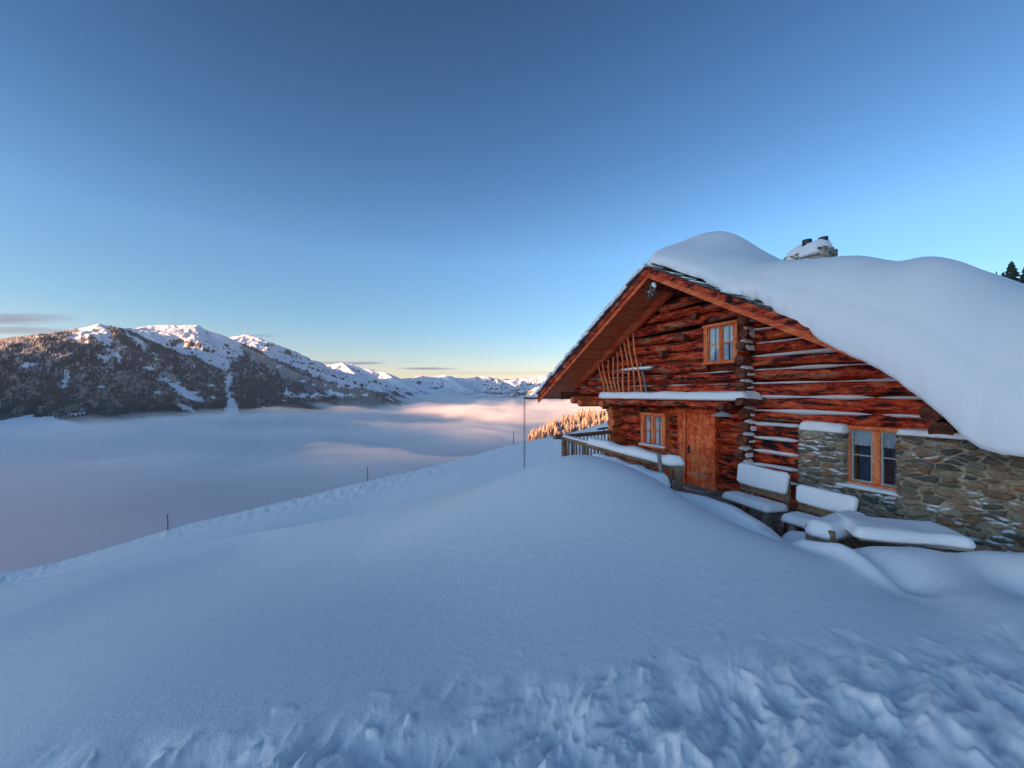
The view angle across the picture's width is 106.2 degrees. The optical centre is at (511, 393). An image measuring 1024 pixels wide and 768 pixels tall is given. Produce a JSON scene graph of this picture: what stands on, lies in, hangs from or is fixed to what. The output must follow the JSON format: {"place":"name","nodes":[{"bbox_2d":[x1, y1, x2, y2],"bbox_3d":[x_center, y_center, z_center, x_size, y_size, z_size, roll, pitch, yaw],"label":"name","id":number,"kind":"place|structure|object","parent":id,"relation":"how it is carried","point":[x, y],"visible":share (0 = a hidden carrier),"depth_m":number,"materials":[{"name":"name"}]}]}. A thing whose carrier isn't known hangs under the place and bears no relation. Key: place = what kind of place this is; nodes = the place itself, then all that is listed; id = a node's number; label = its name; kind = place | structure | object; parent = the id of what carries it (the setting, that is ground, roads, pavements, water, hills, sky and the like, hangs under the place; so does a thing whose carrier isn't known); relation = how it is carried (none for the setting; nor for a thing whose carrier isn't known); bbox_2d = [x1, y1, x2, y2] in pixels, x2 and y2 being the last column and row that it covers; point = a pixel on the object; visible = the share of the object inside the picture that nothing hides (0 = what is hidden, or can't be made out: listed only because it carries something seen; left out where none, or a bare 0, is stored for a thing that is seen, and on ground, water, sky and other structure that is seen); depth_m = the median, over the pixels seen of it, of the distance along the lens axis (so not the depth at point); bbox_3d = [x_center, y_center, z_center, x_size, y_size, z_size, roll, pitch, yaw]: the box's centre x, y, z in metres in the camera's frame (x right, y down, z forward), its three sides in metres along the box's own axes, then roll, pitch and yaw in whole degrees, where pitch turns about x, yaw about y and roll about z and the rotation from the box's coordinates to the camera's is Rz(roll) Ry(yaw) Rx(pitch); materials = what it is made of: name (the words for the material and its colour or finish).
{"place":"outdoors","nodes":[
{"label":"outdoors","id":0,"kind":"place"},
{"bbox_2d":[0,324,604,564],"bbox_3d":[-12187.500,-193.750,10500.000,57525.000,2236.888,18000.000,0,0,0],"label":"mountains","id":1,"kind":"structure","parent":0,"point":[69,489],"depth_m":3184.80,"materials":[{"name":"white snow"}]},
{"bbox_2d":[0,325,601,429],"bbox_3d":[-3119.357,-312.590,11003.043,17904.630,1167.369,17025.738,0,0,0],"label":"forest","id":2,"kind":"object","parent":1,"relation":"on","point":[87,405],"visible":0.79,"depth_m":3811.22,"materials":[{"name":"plant"}]},
{"bbox_2d":[0,364,1023,767],"bbox_3d":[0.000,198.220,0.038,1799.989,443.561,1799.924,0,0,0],"label":"snow ground","id":3,"kind":"structure","parent":0,"point":[548,606],"depth_m":2.65,"materials":[{"name":"white snow"}]},
{"bbox_2d":[523,236,1023,552],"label":"log cabin","id":4,"kind":"object","parent":3,"relation":"on","point":[821,415],"visible":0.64,"depth_m":7.78,"materials":[{"name":"brown wood"}]},
{"bbox_2d":[523,398,525,468],"bbox_3d":[0.464,1.966,14.280,0.064,3.616,0.065,0,0,-45],"label":"rain chain","id":5,"kind":"object","parent":4,"relation":"hanging from","point":[524,433],"visible":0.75,"depth_m":14.26,"materials":[{"name":"metal"}]},
{"bbox_2d":[553,430,612,454],"bbox_3d":[2.155,1.670,11.287,2.512,1.063,0.143,0,0,-37],"label":"railing","id":6,"kind":"object","parent":4,"relation":"attached to","point":[591,434],"visible":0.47,"depth_m":11.29,"materials":[{"name":"brown wood"}]},
{"bbox_2d":[645,282,656,299],"bbox_3d":[3.367,-2.477,9.335,0.271,0.396,0.274,0,0,19],"label":"hoist wheel","id":7,"kind":"object","parent":4,"relation":"hanging from","point":[654,285],"visible":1,"depth_m":9.30,"materials":[{"name":"metal"}]},
{"bbox_2d":[638,412,673,449],"bbox_3d":[4.018,1.027,10.759,0.411,0.975,0.987,0,0,-25],"label":"window","id":8,"kind":"structure","parent":4,"relation":"in","point":[649,420],"depth_m":10.69,"materials":[{"name":"brown wood"}]},
{"bbox_2d":[599,391,762,400],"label":"snow","id":9,"kind":"structure","parent":4,"relation":"on","point":[709,395],"depth_m":9.02,"materials":[{"name":"white snow"}]},
{"bbox_2d":[598,333,642,391],"bbox_3d":[3.200,-0.856,11.597,0.309,1.805,2.190,0,0,-25],"label":"branch rack","id":10,"kind":"object","parent":9,"relation":"on","point":[639,376],"visible":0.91,"depth_m":11.38,"materials":[{"name":"brown wood"}]},
{"bbox_2d":[614,362,652,391],"bbox_3d":[3.474,-0.409,11.088,0.130,0.933,1.547,0,0,-25],"label":"wooden stand","id":11,"kind":"object","parent":9,"relation":"on","point":[642,369],"visible":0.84,"depth_m":10.70,"materials":[{"name":"brown wood"}]},
{"bbox_2d":[686,412,709,488],"bbox_3d":[4.563,1.415,9.418,0.156,1.870,0.697,0,0,-25],"label":"door","id":12,"kind":"structure","parent":4,"relation":"in","point":[698,424],"depth_m":9.43,"materials":[{"name":"brown wood"}]},
{"bbox_2d":[711,410,732,416],"bbox_3d":[4.450,0.392,8.141,0.430,0.170,0.430,0,0,-25],"label":"hanging lamp","id":13,"kind":"object","parent":4,"relation":"hanging from","point":[723,414],"visible":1,"depth_m":8.03,"materials":[{"name":"metal"}]},
{"bbox_2d":[701,319,742,364],"bbox_3d":[4.897,-1.156,8.910,0.380,0.945,0.922,0,0,-25],"label":"window","id":14,"kind":"structure","parent":4,"relation":"in","point":[722,328],"depth_m":8.84,"materials":[{"name":"brown wood"}]},
{"bbox_2d":[647,231,1023,456],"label":"roof snow","id":15,"kind":"structure","parent":4,"relation":"on","point":[943,337],"depth_m":5.22,"materials":[{"name":"white snow"}]},
{"bbox_2d":[836,425,904,497],"bbox_3d":[6.040,1.071,6.348,0.531,1.038,0.971,0,0,-25],"label":"window","id":16,"kind":"structure","parent":4,"relation":"in","point":[872,441],"depth_m":6.41,"materials":[{"name":"brown wood"}]},
{"bbox_2d":[672,485,909,546],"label":"terrace deck","id":17,"kind":"structure","parent":3,"relation":"on","point":[754,513],"depth_m":7.69,"materials":[{"name":"brown wood"}]},
{"bbox_2d":[561,436,684,491],"bbox_3d":[2.044,1.984,8.448,0.142,1.632,4.793,0,0,-16],"label":"railing","id":18,"kind":"object","parent":17,"relation":"on","point":[678,471],"visible":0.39,"depth_m":7.60,"materials":[{"name":"brown wood"}]},
{"bbox_2d":[563,434,586,442],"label":"railing snow","id":19,"kind":"structure","parent":18,"relation":"on","point":[575,438],"depth_m":9.78,"materials":[{"name":"white snow"}]},
{"bbox_2d":[587,437,684,466],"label":"railing snow","id":20,"kind":"structure","parent":18,"relation":"on","point":[644,454],"depth_m":7.15,"materials":[{"name":"white snow"}]},
{"bbox_2d":[721,468,790,535],"bbox_3d":[4.161,1.790,6.590,0.530,1.020,0.953,0,0,-15],"label":"bench","id":21,"kind":"object","parent":17,"relation":"on","point":[770,519],"visible":0.38,"depth_m":6.26,"materials":[{"name":"brown wood"}]},
{"bbox_2d":[722,491,787,512],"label":"bench snow","id":22,"kind":"structure","parent":21,"relation":"on","point":[762,504],"depth_m":6.35,"materials":[{"name":"white snow"}]},
{"bbox_2d":[737,463,789,494],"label":"snow","id":23,"kind":"structure","parent":21,"relation":"on","point":[763,478],"depth_m":6.55,"materials":[{"name":"white snow"}]},
{"bbox_2d":[780,484,859,544],"bbox_3d":[4.327,1.837,5.428,0.490,0.925,0.781,0,0,-19],"label":"bench","id":24,"kind":"object","parent":17,"relation":"on","point":[807,509],"visible":0.13,"depth_m":5.61,"materials":[{"name":"brown wood"}]},
{"bbox_2d":[781,511,819,528],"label":"bench snow","id":25,"kind":"structure","parent":24,"relation":"on","point":[798,519],"depth_m":5.53,"materials":[{"name":"white snow"}]},
{"bbox_2d":[796,484,858,511],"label":"snow","id":26,"kind":"structure","parent":24,"relation":"on","point":[827,500],"depth_m":5.42,"materials":[{"name":"white snow"}]},
{"bbox_2d":[806,524,864,548],"bbox_3d":[4.027,1.940,4.714,0.900,0.720,0.300,0,0,-24],"label":"block seat","id":27,"kind":"object","parent":17,"relation":"on","point":[853,543],"visible":0.2,"depth_m":4.78,"materials":[{"name":"brown wood"}]},
{"bbox_2d":[805,510,865,540],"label":"seat snow","id":28,"kind":"structure","parent":27,"relation":"on","point":[818,528],"depth_m":4.53,"materials":[{"name":"white snow"}]},
{"bbox_2d":[848,532,974,551],"bbox_3d":[4.416,1.940,4.391,0.964,0.720,0.563,0,0,19],"label":"table","id":29,"kind":"object","parent":17,"relation":"on","point":[878,543],"visible":0.12,"depth_m":4.15,"materials":[{"name":"brown wood"}]},
{"bbox_2d":[837,513,975,548],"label":"snow","id":30,"kind":"structure","parent":29,"relation":"on","point":[890,530],"depth_m":4.20,"materials":[{"name":"white snow"}]},
{"bbox_2d":[1003,261,1020,281],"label":"spruce tree","id":31,"kind":"object","parent":3,"relation":"on","point":[1012,272],"visible":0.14,"depth_m":61.62,"materials":[{"name":"green plant"}]},
{"bbox_2d":[1019,267,1023,283],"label":"spruce tree","id":32,"kind":"object","parent":3,"relation":"on","point":[1021,278],"visible":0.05,"depth_m":58.05,"materials":[{"name":"green plant"}]},
{"bbox_2d":[0,0,1023,572],"label":"sky","id":33,"kind":"structure","parent":0,"point":[402,189],"materials":[{"name":"blue"}]},
{"bbox_2d":[544,416,609,436],"bbox_3d":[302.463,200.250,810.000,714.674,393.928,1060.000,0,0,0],"label":"terrain","id":34,"kind":"structure","parent":0,"point":[562,429],"depth_m":835.64,"materials":[{"name":"white snow"}]},
{"bbox_3d":[2.123,1.850,7.328,0.340,0.800,2.200,0,0,-16],"label":"ledge shelf","id":35,"kind":"object","parent":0,"visible":0},
{"bbox_2d":[593,453,670,487],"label":"ledge snow","id":36,"kind":"structure","parent":35,"relation":"on","point":[663,478],"depth_m":6.57,"materials":[{"name":"white snow"}]},
{"bbox_2d":[657,453,662,472],"bbox_3d":[2.477,1.446,6.419,0.080,0.901,0.218,0,0,-12],"label":"stake","id":37,"kind":"object","parent":35,"relation":"on","point":[660,467],"visible":0.41,"depth_m":6.43,"materials":[{"name":"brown wood"}]},
{"bbox_3d":[3.780,2.170,5.050,0.320,0.260,0.400,0,0,-44],"label":"stool","id":38,"kind":"object","parent":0,"visible":0},
{"bbox_2d":[781,530,805,542],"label":"snow","id":39,"kind":"structure","parent":38,"relation":"on","point":[790,536],"depth_m":5.01,"materials":[{"name":"white snow"}]}
]}

